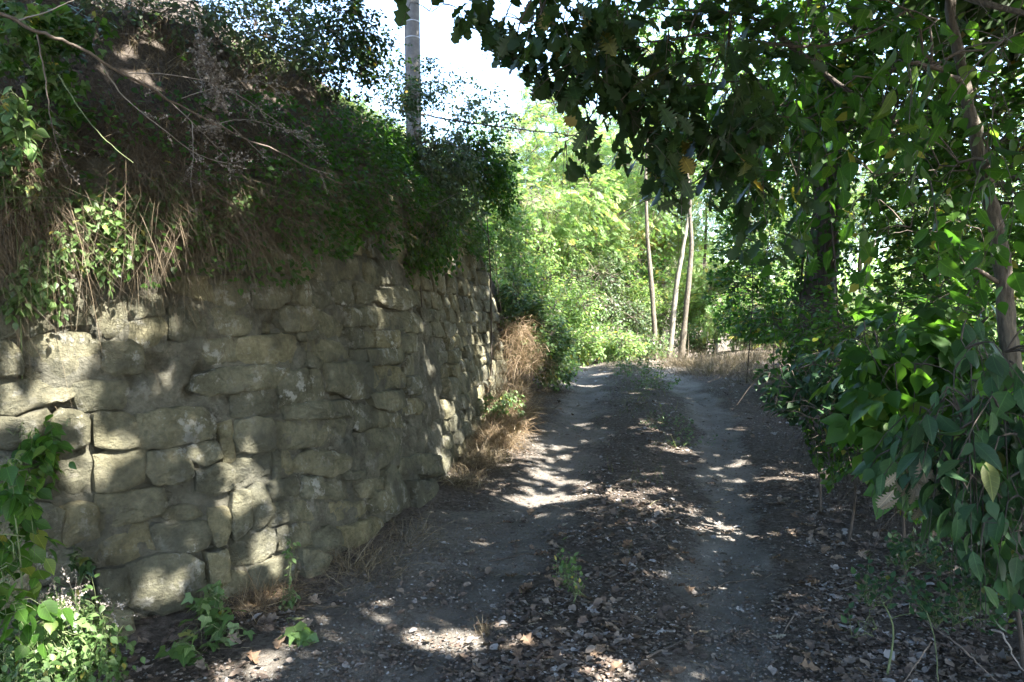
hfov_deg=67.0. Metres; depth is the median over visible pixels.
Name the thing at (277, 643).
fallen leaf
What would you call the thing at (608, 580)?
grit
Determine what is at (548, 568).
fallen leaf
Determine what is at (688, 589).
fallen leaf
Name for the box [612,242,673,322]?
dense tree
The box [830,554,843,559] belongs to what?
fallen leaf
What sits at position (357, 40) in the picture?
bank shrub
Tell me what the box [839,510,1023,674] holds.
leafy weed
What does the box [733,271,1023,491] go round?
thicket bush
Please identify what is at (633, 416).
track grass
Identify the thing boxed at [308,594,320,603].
fallen leaf
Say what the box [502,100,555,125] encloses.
bramble shoot
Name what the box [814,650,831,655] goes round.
fallen leaf
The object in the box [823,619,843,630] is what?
fallen leaf
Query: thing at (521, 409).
rusty grass clump
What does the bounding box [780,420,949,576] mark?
thicket bush
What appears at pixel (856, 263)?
wood
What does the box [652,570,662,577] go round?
fallen leaf
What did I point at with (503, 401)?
leafy weed
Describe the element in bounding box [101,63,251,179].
bare branch
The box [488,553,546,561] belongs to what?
fallen stick
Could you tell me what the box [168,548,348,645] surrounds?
dry tangle
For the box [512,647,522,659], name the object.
fallen leaf
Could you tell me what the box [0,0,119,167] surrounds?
lobed leaf shrub
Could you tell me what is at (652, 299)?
slim tree
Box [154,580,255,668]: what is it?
leafy weed
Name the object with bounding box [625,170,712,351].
robinia tree
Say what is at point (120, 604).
dead weed
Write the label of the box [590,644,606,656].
fallen leaf
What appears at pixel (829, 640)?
fallen leaf
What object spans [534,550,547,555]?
fallen leaf
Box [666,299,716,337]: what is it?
slope bush
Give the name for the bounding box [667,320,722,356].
slope bush
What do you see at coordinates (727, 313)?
thicket bush
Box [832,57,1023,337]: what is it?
hazel bush
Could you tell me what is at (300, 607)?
fallen leaf
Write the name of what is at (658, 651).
fallen stick
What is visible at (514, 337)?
rusty grass clump
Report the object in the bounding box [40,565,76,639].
dead weed
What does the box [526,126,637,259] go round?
robinia tree
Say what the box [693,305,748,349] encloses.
slope bush
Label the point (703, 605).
fallen leaf
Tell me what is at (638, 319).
slope bush
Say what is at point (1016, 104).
thicket bush
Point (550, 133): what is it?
bramble cane
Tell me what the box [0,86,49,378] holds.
leafy weed
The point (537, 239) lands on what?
slope bush
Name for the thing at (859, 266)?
robinia tree
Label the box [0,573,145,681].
pellitory plant
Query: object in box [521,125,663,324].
robinia tree
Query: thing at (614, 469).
fallen stick
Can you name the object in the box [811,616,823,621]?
fallen leaf
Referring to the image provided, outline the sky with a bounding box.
[196,0,1023,291]
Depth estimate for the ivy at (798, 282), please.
10.71 m
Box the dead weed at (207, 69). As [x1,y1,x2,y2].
[187,10,218,92]
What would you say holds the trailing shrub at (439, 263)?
attached to the stone wall
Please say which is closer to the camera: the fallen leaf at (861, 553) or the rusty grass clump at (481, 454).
the fallen leaf at (861, 553)
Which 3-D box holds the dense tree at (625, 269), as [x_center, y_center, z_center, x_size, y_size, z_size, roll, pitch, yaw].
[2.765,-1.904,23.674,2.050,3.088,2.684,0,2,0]
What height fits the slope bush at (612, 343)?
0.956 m
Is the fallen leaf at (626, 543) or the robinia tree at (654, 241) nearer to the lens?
the fallen leaf at (626, 543)
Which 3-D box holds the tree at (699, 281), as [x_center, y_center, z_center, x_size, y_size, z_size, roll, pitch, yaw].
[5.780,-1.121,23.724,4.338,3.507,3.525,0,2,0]
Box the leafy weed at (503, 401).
[478,389,526,429]
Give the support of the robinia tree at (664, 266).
on the ground at (156, 630)
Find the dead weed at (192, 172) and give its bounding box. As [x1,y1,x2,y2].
[179,122,210,214]
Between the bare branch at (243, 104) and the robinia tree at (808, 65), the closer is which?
the bare branch at (243, 104)
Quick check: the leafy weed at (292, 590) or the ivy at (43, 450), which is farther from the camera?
the leafy weed at (292, 590)
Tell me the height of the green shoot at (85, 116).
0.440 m
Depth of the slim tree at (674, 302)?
20.92 m
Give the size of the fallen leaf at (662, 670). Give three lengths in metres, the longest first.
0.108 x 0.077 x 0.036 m
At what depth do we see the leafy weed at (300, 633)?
3.79 m
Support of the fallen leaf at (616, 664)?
on the ground at (156, 630)
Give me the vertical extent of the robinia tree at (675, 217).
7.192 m
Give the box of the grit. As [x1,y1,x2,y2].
[102,374,1023,681]
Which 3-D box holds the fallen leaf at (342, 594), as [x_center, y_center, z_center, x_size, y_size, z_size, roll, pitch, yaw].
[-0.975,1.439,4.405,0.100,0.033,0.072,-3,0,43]
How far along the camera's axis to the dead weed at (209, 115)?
4.70 m
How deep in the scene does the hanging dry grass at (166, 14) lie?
5.25 m
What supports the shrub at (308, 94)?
on the ground at (156, 630)
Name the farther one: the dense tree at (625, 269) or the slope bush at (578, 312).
the dense tree at (625, 269)
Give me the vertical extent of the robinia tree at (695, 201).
10.540 m
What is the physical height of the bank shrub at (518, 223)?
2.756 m
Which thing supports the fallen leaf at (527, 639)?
on the ground at (156, 630)
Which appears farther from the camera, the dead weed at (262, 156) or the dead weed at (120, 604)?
the dead weed at (262, 156)
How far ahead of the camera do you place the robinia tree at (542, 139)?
20.70 m
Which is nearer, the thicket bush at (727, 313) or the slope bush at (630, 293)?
the thicket bush at (727, 313)
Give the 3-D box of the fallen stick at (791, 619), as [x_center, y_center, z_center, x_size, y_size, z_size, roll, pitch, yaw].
[1.426,1.480,4.011,0.015,0.037,0.312,1,2,34]
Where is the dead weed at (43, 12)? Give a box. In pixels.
[19,0,73,20]
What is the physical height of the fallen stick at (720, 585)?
0.038 m
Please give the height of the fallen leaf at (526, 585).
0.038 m
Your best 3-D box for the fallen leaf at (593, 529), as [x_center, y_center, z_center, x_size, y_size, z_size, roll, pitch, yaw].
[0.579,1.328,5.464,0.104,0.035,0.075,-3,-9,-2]
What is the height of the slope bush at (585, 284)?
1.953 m
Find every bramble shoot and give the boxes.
[481,93,530,122]
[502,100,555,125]
[513,129,532,165]
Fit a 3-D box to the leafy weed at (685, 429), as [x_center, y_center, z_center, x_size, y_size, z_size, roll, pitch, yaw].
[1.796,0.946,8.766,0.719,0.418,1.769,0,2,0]
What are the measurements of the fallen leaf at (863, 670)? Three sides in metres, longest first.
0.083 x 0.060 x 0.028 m
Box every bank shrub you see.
[67,0,241,78]
[159,0,355,89]
[255,0,411,114]
[363,26,467,140]
[435,118,524,375]
[439,76,525,212]
[470,170,545,296]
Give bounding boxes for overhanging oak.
[378,0,827,270]
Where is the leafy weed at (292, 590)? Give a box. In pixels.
[273,535,300,611]
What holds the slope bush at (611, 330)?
on the ground at (156, 630)
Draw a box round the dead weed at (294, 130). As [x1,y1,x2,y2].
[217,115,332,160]
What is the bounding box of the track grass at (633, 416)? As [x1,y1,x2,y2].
[521,353,687,610]
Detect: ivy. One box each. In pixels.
[5,414,76,500]
[66,545,99,606]
[780,68,862,391]
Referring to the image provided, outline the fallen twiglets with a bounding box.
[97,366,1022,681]
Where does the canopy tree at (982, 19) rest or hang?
on the ground at (156, 630)
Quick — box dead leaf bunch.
[875,459,1023,522]
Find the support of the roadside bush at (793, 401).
on the ground at (156, 630)
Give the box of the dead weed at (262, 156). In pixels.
[229,125,292,182]
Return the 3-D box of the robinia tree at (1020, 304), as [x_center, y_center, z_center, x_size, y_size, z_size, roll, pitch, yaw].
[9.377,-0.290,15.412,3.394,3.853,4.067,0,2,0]
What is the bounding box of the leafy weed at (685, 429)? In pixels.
[639,404,717,445]
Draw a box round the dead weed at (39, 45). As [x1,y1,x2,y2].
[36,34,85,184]
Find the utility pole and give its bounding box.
[404,0,421,144]
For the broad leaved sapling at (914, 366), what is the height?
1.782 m
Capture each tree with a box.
[460,99,634,218]
[476,160,630,297]
[497,62,612,275]
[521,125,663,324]
[521,166,687,287]
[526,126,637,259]
[534,107,644,225]
[578,229,636,316]
[583,6,721,360]
[583,177,679,279]
[589,0,1023,378]
[601,79,707,349]
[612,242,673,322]
[615,31,757,357]
[616,164,720,279]
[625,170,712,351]
[636,31,881,348]
[637,227,760,352]
[639,147,795,354]
[643,41,753,357]
[646,0,1023,560]
[697,262,849,350]
[700,173,879,296]
[716,0,906,161]
[732,0,944,361]
[768,107,1018,335]
[807,133,1023,307]
[837,262,986,350]
[875,0,1023,76]
[884,5,1023,134]
[894,232,1023,363]
[925,58,1023,224]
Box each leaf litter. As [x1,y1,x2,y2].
[55,350,1019,681]
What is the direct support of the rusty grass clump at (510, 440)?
on the ground at (156, 630)
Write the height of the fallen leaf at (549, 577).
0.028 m
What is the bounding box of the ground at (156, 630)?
[0,0,1023,681]
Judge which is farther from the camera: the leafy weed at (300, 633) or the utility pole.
the utility pole
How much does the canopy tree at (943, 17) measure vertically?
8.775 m
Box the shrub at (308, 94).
[2,0,541,315]
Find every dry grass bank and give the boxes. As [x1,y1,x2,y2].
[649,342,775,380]
[716,348,794,393]
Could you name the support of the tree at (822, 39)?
on the ground at (156, 630)
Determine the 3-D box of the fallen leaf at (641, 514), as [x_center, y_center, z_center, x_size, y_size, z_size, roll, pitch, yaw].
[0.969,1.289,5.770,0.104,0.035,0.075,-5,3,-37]
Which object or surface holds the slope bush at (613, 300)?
on the ground at (156, 630)
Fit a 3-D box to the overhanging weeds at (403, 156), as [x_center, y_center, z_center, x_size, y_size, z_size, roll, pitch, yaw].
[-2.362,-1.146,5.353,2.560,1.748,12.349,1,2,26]
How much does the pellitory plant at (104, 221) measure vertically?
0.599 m
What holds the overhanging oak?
on the ground at (156, 630)
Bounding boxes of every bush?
[493,213,561,273]
[494,246,562,309]
[494,267,579,391]
[519,290,577,329]
[529,219,591,301]
[537,277,604,334]
[547,319,609,366]
[557,250,628,330]
[558,312,636,361]
[559,274,613,320]
[587,280,631,327]
[587,327,649,361]
[590,234,645,329]
[594,294,651,335]
[615,276,669,357]
[621,333,676,361]
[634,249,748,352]
[634,292,694,357]
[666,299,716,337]
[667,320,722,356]
[688,83,812,382]
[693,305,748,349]
[697,271,796,354]
[709,335,951,513]
[718,287,864,376]
[718,326,784,348]
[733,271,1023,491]
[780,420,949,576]
[798,19,1023,410]
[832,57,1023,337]
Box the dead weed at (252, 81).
[181,64,292,98]
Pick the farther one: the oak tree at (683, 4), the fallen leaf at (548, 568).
the oak tree at (683, 4)
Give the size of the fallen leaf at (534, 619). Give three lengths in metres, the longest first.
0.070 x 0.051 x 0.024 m
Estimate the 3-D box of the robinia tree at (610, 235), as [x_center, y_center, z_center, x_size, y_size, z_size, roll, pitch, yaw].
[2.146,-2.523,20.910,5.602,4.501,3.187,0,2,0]
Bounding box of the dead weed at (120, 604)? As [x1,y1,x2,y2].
[96,590,134,628]
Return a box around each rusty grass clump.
[437,457,500,496]
[451,424,537,475]
[452,443,481,472]
[467,405,552,457]
[470,406,543,455]
[474,394,559,443]
[481,364,562,428]
[482,389,559,429]
[489,312,554,382]
[495,329,575,407]
[495,376,547,412]
[498,373,556,419]
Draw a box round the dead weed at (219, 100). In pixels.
[193,37,233,115]
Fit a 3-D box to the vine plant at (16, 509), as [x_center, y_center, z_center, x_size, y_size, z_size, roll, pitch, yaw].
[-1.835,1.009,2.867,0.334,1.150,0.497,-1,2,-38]
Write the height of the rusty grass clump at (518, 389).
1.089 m
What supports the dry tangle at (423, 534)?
on the ground at (156, 630)
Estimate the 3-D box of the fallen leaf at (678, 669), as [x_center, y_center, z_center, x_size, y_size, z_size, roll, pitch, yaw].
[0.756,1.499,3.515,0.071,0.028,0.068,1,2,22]
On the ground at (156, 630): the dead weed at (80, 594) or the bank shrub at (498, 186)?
the bank shrub at (498, 186)
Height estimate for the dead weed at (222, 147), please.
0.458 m
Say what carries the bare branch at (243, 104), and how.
on the hanging dry grass at (127, 145)
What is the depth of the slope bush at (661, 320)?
23.67 m
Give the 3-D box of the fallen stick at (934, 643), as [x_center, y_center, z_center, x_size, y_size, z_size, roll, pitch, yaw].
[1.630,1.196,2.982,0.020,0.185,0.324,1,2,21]
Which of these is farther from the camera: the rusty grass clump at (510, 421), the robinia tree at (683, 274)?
the robinia tree at (683, 274)
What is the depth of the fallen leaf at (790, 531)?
5.48 m
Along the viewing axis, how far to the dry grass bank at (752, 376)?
12.64 m
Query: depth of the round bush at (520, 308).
11.73 m
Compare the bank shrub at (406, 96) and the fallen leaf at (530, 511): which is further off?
the bank shrub at (406, 96)
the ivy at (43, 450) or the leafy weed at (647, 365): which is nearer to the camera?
the ivy at (43, 450)
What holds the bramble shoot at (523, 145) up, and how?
attached to the bramble cane at (550, 133)
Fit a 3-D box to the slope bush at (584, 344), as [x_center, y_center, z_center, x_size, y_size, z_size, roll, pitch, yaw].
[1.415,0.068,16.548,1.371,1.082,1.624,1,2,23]
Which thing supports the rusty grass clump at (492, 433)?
on the ground at (156, 630)
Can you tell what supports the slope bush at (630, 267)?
on the ground at (156, 630)
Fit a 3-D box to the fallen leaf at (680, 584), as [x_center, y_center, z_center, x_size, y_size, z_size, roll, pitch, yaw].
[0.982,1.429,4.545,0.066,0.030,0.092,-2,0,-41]
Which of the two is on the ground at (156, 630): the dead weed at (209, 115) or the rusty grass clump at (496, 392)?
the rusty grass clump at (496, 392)
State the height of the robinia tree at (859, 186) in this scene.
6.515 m
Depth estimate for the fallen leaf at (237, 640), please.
3.81 m
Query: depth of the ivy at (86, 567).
3.73 m
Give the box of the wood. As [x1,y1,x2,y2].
[627,225,1023,362]
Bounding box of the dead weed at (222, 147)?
[154,87,248,174]
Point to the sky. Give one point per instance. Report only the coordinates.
(436, 26)
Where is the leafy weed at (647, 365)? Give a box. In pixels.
[602,348,680,394]
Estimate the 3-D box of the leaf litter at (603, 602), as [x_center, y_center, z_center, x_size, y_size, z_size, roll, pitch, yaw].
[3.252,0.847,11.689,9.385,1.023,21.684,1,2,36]
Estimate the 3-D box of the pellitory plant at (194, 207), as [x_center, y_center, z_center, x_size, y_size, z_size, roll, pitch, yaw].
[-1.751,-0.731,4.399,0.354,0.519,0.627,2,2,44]
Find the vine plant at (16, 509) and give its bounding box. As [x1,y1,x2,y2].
[0,456,73,681]
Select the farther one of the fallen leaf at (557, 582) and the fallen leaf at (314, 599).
the fallen leaf at (557, 582)
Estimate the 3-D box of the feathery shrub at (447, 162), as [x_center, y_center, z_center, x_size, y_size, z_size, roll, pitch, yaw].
[-0.988,-1.522,7.999,1.378,1.667,1.668,1,2,26]
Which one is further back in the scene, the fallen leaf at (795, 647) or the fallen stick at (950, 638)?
the fallen leaf at (795, 647)
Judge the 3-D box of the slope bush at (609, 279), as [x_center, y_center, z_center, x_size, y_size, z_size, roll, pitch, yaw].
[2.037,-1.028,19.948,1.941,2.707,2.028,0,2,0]
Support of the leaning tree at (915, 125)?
on the ground at (156, 630)
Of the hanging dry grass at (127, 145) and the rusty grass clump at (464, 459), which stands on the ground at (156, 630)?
the rusty grass clump at (464, 459)
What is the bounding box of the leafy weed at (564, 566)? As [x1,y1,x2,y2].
[552,537,587,603]
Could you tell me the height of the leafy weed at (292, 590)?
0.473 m
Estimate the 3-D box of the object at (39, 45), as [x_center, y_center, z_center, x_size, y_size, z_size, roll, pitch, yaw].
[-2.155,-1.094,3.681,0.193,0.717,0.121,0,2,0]
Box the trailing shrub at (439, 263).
[403,210,463,306]
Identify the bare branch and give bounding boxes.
[0,12,341,193]
[101,63,251,179]
[128,72,330,166]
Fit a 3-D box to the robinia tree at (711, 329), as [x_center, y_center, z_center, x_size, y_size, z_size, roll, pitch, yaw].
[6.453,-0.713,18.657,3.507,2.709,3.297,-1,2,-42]
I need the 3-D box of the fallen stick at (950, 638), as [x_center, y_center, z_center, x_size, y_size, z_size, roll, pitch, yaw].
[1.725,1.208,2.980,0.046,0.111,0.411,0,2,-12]
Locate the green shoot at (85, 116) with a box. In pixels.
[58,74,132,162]
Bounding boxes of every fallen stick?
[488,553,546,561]
[602,466,632,471]
[644,639,689,658]
[711,578,762,589]
[779,613,795,639]
[904,641,931,681]
[924,620,998,681]
[926,613,938,681]
[991,629,1023,670]
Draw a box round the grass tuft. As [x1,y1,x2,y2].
[464,615,497,639]
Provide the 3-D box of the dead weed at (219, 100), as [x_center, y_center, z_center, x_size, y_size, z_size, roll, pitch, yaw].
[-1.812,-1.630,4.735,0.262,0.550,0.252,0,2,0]
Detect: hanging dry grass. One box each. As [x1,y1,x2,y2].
[0,0,527,498]
[0,58,462,410]
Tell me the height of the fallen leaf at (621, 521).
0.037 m
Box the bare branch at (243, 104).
[128,72,330,166]
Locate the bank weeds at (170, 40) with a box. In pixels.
[35,0,504,300]
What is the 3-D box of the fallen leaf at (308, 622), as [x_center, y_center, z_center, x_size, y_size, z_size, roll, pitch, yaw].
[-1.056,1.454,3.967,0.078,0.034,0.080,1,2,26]
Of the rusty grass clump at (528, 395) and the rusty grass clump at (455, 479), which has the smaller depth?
the rusty grass clump at (455, 479)
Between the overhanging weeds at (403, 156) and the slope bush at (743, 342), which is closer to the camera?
the overhanging weeds at (403, 156)
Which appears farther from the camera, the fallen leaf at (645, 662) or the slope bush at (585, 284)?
the slope bush at (585, 284)
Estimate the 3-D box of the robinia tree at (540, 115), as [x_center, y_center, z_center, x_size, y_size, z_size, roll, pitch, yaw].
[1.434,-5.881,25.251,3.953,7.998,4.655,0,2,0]
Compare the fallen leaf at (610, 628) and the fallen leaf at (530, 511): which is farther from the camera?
the fallen leaf at (530, 511)
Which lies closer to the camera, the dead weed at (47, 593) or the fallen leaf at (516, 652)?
the dead weed at (47, 593)
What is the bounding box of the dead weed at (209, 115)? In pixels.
[195,72,229,152]
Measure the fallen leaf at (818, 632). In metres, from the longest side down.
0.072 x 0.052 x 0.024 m
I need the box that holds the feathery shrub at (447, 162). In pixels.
[348,111,491,268]
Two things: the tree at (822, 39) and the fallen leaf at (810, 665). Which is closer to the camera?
the fallen leaf at (810, 665)
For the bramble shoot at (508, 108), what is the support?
attached to the bramble cane at (550, 133)
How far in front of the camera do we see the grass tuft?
3.95 m
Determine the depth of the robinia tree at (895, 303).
15.90 m
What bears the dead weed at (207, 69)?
on the ground at (156, 630)
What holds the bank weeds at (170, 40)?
on the ground at (156, 630)
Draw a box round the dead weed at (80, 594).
[61,564,91,633]
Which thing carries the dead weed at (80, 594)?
on the pellitory plant at (77, 664)
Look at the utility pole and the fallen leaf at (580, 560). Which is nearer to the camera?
the fallen leaf at (580, 560)
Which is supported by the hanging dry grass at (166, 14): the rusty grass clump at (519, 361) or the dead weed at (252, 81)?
the dead weed at (252, 81)
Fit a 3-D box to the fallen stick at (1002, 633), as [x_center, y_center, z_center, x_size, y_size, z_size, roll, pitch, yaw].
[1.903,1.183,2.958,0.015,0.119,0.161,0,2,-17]
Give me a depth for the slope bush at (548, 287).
15.77 m
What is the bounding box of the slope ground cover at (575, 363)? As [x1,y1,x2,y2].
[222,37,674,383]
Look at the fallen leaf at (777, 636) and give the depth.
3.92 m
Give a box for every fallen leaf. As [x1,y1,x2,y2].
[227,632,241,643]
[245,650,260,663]
[272,634,285,648]
[291,605,304,610]
[302,618,312,629]
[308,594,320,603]
[335,592,347,595]
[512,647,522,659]
[519,582,533,592]
[521,632,534,646]
[526,508,534,514]
[528,617,540,622]
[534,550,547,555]
[545,574,553,580]
[546,565,559,570]
[553,577,564,586]
[554,626,566,634]
[574,556,587,562]
[587,527,600,531]
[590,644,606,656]
[601,622,616,631]
[609,660,622,670]
[615,519,626,525]
[620,556,630,564]
[622,539,633,547]
[634,551,644,559]
[636,511,646,516]
[638,659,651,667]
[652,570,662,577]
[655,667,671,674]
[669,665,685,675]
[673,583,684,585]
[676,612,692,620]
[685,585,694,593]
[691,593,706,597]
[695,602,708,606]
[769,634,785,638]
[782,593,793,600]
[785,528,795,535]
[786,643,802,650]
[797,580,815,582]
[799,658,820,670]
[802,650,812,660]
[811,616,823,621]
[812,631,826,633]
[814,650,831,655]
[821,546,831,552]
[821,638,834,642]
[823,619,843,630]
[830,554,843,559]
[854,667,868,671]
[855,550,867,558]
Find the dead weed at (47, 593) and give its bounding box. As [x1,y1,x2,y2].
[18,576,54,631]
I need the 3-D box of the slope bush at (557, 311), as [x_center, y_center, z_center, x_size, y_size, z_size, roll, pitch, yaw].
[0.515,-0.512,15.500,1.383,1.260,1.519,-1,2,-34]
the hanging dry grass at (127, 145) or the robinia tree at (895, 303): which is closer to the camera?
the hanging dry grass at (127, 145)
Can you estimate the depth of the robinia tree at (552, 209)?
17.82 m
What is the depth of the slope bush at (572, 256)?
18.30 m
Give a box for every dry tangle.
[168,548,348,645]
[280,514,457,601]
[360,500,493,567]
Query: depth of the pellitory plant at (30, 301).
3.68 m
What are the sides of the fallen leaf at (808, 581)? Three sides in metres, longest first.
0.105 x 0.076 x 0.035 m
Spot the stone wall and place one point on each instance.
(172, 493)
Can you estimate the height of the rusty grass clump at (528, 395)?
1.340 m
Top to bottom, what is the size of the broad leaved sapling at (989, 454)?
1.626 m
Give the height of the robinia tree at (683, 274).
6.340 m
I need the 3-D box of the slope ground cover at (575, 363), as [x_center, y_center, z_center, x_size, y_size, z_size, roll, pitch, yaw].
[0.747,-3.427,22.660,11.674,9.478,20.648,0,2,0]
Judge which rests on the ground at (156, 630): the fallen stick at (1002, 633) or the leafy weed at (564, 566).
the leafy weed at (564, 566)
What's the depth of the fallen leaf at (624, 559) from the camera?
4.86 m
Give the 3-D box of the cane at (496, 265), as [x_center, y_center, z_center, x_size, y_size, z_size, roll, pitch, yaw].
[-0.241,-0.842,9.544,0.114,1.429,0.535,1,2,41]
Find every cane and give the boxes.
[421,113,607,139]
[476,216,503,329]
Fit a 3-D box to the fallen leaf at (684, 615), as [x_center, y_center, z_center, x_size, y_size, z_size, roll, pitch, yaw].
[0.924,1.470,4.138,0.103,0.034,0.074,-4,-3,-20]
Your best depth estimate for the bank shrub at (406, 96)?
12.21 m
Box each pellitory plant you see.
[0,226,75,329]
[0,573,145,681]
[30,178,165,299]
[144,161,256,257]
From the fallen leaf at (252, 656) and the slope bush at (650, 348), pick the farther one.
the slope bush at (650, 348)
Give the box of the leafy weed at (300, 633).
[277,617,318,647]
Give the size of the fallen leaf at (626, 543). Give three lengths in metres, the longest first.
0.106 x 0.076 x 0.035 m
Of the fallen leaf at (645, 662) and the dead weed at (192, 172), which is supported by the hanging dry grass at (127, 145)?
the dead weed at (192, 172)
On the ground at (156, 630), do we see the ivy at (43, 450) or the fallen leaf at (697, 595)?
the fallen leaf at (697, 595)
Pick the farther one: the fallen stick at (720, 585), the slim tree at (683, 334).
the slim tree at (683, 334)
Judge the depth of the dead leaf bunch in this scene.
3.25 m
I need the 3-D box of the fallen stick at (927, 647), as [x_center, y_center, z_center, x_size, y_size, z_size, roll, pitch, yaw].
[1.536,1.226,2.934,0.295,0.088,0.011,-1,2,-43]
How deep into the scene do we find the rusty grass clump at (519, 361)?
10.53 m
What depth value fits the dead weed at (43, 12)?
3.36 m
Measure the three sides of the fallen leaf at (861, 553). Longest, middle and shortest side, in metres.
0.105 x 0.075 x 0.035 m
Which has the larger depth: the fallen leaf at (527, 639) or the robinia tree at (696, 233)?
the robinia tree at (696, 233)
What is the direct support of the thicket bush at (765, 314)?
on the ground at (156, 630)
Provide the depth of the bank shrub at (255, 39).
6.12 m
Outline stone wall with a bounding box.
[0,145,507,646]
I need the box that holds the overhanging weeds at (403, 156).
[0,56,500,294]
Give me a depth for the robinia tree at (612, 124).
30.04 m
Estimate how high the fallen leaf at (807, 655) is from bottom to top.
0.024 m
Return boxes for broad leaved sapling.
[808,293,1023,579]
[847,317,1023,678]
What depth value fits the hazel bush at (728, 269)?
11.78 m
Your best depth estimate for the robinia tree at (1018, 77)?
21.38 m
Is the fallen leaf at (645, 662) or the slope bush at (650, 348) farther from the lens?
the slope bush at (650, 348)
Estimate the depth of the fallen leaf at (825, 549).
5.12 m
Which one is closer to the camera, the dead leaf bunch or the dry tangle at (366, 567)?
the dead leaf bunch
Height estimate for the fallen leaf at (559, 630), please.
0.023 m

